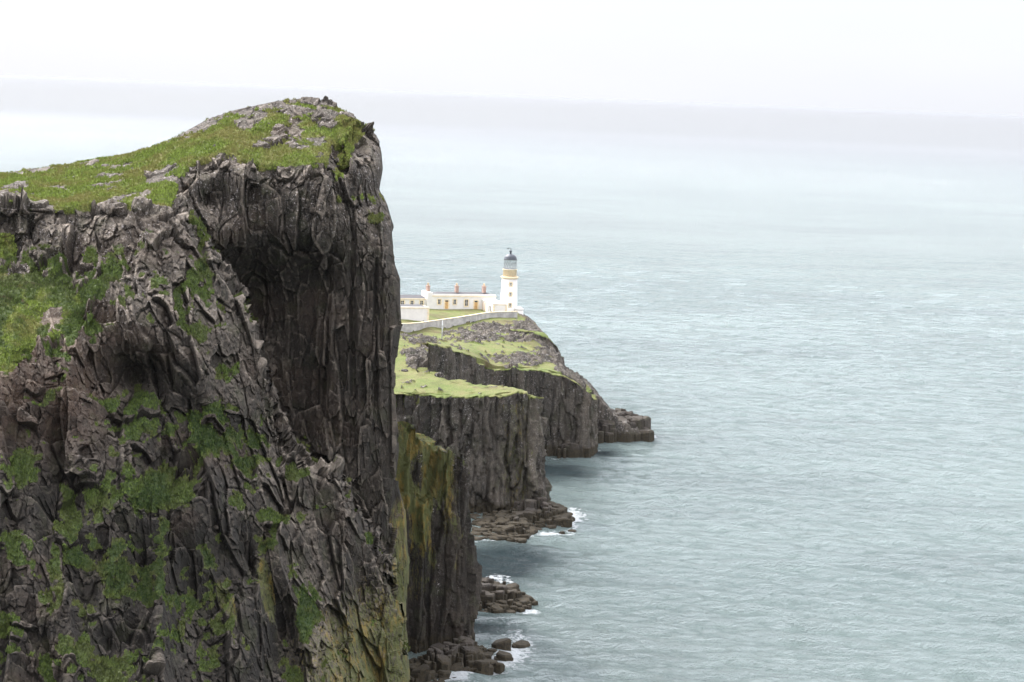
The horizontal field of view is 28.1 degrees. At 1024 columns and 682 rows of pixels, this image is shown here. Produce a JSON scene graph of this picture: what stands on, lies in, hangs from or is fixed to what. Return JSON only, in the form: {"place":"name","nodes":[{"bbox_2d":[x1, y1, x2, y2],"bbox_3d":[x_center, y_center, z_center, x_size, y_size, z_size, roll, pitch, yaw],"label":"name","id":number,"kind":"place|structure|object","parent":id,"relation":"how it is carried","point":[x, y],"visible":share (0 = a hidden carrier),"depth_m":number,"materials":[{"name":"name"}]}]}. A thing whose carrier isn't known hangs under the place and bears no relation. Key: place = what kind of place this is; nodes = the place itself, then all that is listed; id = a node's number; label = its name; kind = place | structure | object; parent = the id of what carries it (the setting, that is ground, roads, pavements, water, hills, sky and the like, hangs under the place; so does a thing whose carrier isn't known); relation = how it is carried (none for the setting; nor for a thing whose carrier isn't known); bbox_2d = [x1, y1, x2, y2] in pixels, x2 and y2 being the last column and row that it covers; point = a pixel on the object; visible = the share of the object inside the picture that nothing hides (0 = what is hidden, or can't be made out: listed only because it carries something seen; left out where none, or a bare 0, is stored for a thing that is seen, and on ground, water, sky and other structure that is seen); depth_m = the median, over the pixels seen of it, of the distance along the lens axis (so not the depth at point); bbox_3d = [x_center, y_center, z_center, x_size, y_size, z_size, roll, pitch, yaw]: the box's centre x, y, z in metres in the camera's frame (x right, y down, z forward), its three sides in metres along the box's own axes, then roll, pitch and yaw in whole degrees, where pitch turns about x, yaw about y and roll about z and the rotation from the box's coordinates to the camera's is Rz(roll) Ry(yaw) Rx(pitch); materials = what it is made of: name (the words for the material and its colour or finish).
{"place":"outdoors","nodes":[
{"label":"outdoors","id":0,"kind":"place"},
{"bbox_2d":[0,96,410,681],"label":"cliff","id":1,"kind":"structure","parent":0,"point":[303,260],"depth_m":259.37,"materials":[{"name":"grey stone"}]},
{"bbox_2d":[0,98,409,681],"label":"grass","id":2,"kind":"structure","parent":1,"relation":"on","point":[82,181],"depth_m":255.27,"materials":[{"name":"green plant"}]},
{"bbox_2d":[395,421,481,653],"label":"cliff","id":3,"kind":"structure","parent":0,"point":[444,591],"depth_m":338.72,"materials":[{"name":"grey stone"}]},
{"bbox_2d":[394,367,551,512],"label":"cliff","id":4,"kind":"structure","parent":0,"point":[496,443],"depth_m":452.20,"materials":[{"name":"grey stone"}]},
{"bbox_2d":[435,372,443,377],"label":"boulder","id":5,"kind":"object","parent":4,"relation":"on","point":[440,374],"visible":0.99,"depth_m":470.54,"materials":[{"name":"grey stone"}]},
{"bbox_2d":[423,342,597,457],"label":"cliff","id":6,"kind":"structure","parent":0,"point":[569,412],"depth_m":526.76,"materials":[{"name":"grey stone"}]},
{"bbox_2d":[0,77,1023,681],"bbox_3d":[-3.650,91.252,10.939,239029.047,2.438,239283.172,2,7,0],"label":"sea","id":7,"kind":"structure","parent":0,"point":[796,335],"depth_m":801.61,"materials":[{"name":"liquid"}]},
{"bbox_2d":[409,635,493,681],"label":"rock shelf","id":8,"kind":"object","parent":7,"relation":"in","point":[441,661],"visible":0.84,"depth_m":327.73,"materials":[{"name":"grey stone"}]},
{"bbox_2d":[472,660,493,674],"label":"rock","id":9,"kind":"object","parent":7,"relation":"in","point":[485,667],"visible":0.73,"depth_m":328.51,"materials":[{"name":"grey stone"}]},
{"bbox_2d":[484,659,497,665],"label":"rock","id":10,"kind":"object","parent":7,"relation":"in","point":[492,661],"visible":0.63,"depth_m":331.18,"materials":[{"name":"grey stone"}]},
{"bbox_2d":[487,648,496,652],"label":"rock","id":11,"kind":"object","parent":7,"relation":"in","point":[493,650],"visible":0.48,"depth_m":339.39,"materials":[{"name":"grey stone"}]},
{"bbox_2d":[493,662,504,673],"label":"rock","id":12,"kind":"object","parent":7,"relation":"in","point":[499,667],"visible":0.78,"depth_m":330.06,"materials":[{"name":"grey stone"}]},
{"bbox_2d":[491,638,511,650],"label":"rock","id":13,"kind":"object","parent":7,"relation":"in","point":[503,644],"visible":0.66,"depth_m":341.15,"materials":[{"name":"grey stone"}]},
{"bbox_2d":[494,650,513,660],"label":"rock","id":14,"kind":"object","parent":7,"relation":"in","point":[502,656],"visible":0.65,"depth_m":334.31,"materials":[{"name":"grey stone"}]},
{"bbox_2d":[477,577,537,612],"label":"rock shelf","id":15,"kind":"object","parent":7,"relation":"in","point":[498,597],"visible":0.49,"depth_m":370.45,"materials":[{"name":"grey stone"}]},
{"bbox_2d":[511,640,530,647],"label":"rock","id":16,"kind":"object","parent":7,"relation":"in","point":[521,644],"visible":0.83,"depth_m":345.14,"materials":[{"name":"grey stone"}]},
{"bbox_2d":[470,494,575,542],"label":"rock shelf","id":17,"kind":"object","parent":7,"relation":"in","point":[516,522],"visible":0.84,"depth_m":442.25,"materials":[{"name":"grey stone"}]},
{"bbox_2d":[563,519,571,527],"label":"rock","id":18,"kind":"object","parent":7,"relation":"in","point":[567,523],"visible":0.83,"depth_m":441.58,"materials":[{"name":"grey stone"}]},
{"bbox_2d":[557,440,591,457],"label":"rock shelf","id":19,"kind":"object","parent":7,"relation":"in","point":[569,450],"visible":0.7,"depth_m":525.90,"materials":[{"name":"grey stone"}]},
{"bbox_2d":[597,408,654,443],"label":"rock shelf","id":20,"kind":"object","parent":7,"relation":"in","point":[607,431],"visible":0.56,"depth_m":557.99,"materials":[{"name":"grey stone"}]},
{"bbox_2d":[0,0,1023,117],"label":"sky","id":21,"kind":"structure","parent":0,"point":[948,57],"materials":[{"name":"white"}]},
{"bbox_2d":[394,309,638,441],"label":"headland","id":22,"kind":"structure","parent":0,"point":[494,343],"depth_m":547.88,"materials":[{"name":"green plant"}]},
{"bbox_2d":[400,294,425,305],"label":"cottage","id":23,"kind":"structure","parent":22,"relation":"on","point":[413,299],"depth_m":636.91,"materials":[{"name":"paint"}]},
{"bbox_2d":[400,304,429,320],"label":"store building","id":24,"kind":"structure","parent":22,"relation":"on","point":[417,312],"depth_m":599.46,"materials":[{"name":"paint"}]},
{"bbox_2d":[421,283,495,308],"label":"cottage","id":25,"kind":"structure","parent":22,"relation":"on","point":[456,299],"depth_m":639.84,"materials":[{"name":"paint"}]},
{"bbox_2d":[436,298,441,304],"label":"window","id":26,"kind":"structure","parent":25,"relation":"in","point":[439,300],"depth_m":637.76,"materials":[{"name":"glass"}]},
{"bbox_2d":[452,299,457,304],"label":"window","id":27,"kind":"structure","parent":25,"relation":"in","point":[454,302],"depth_m":639.32,"materials":[{"name":"glass"}]},
{"bbox_2d":[463,299,468,306],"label":"window","id":28,"kind":"structure","parent":25,"relation":"in","point":[466,301],"depth_m":640.42,"materials":[{"name":"glass"}]},
{"bbox_2d":[401,311,517,331],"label":"boundary wall","id":29,"kind":"structure","parent":22,"relation":"on","point":[447,323],"depth_m":606.96,"materials":[{"name":"paint"}]},
{"bbox_2d":[482,299,506,311],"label":"engine house","id":30,"kind":"structure","parent":22,"relation":"on","point":[491,305],"depth_m":632.88,"materials":[{"name":"paint"}]},
{"bbox_2d":[500,248,518,310],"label":"lighthouse","id":31,"kind":"object","parent":22,"relation":"on","point":[509,277],"visible":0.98,"depth_m":640.45,"materials":[{"name":"paint"}]},
{"bbox_2d":[515,307,523,314],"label":"fog horn base","id":32,"kind":"object","parent":22,"relation":"on","point":[520,310],"visible":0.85,"depth_m":640.28,"materials":[{"name":"white paint"}]},
{"bbox_2d":[510,329,564,365],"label":"grass","id":33,"kind":"structure","parent":0,"point":[540,335],"depth_m":581.15,"materials":[{"name":"green plant"}]}
]}

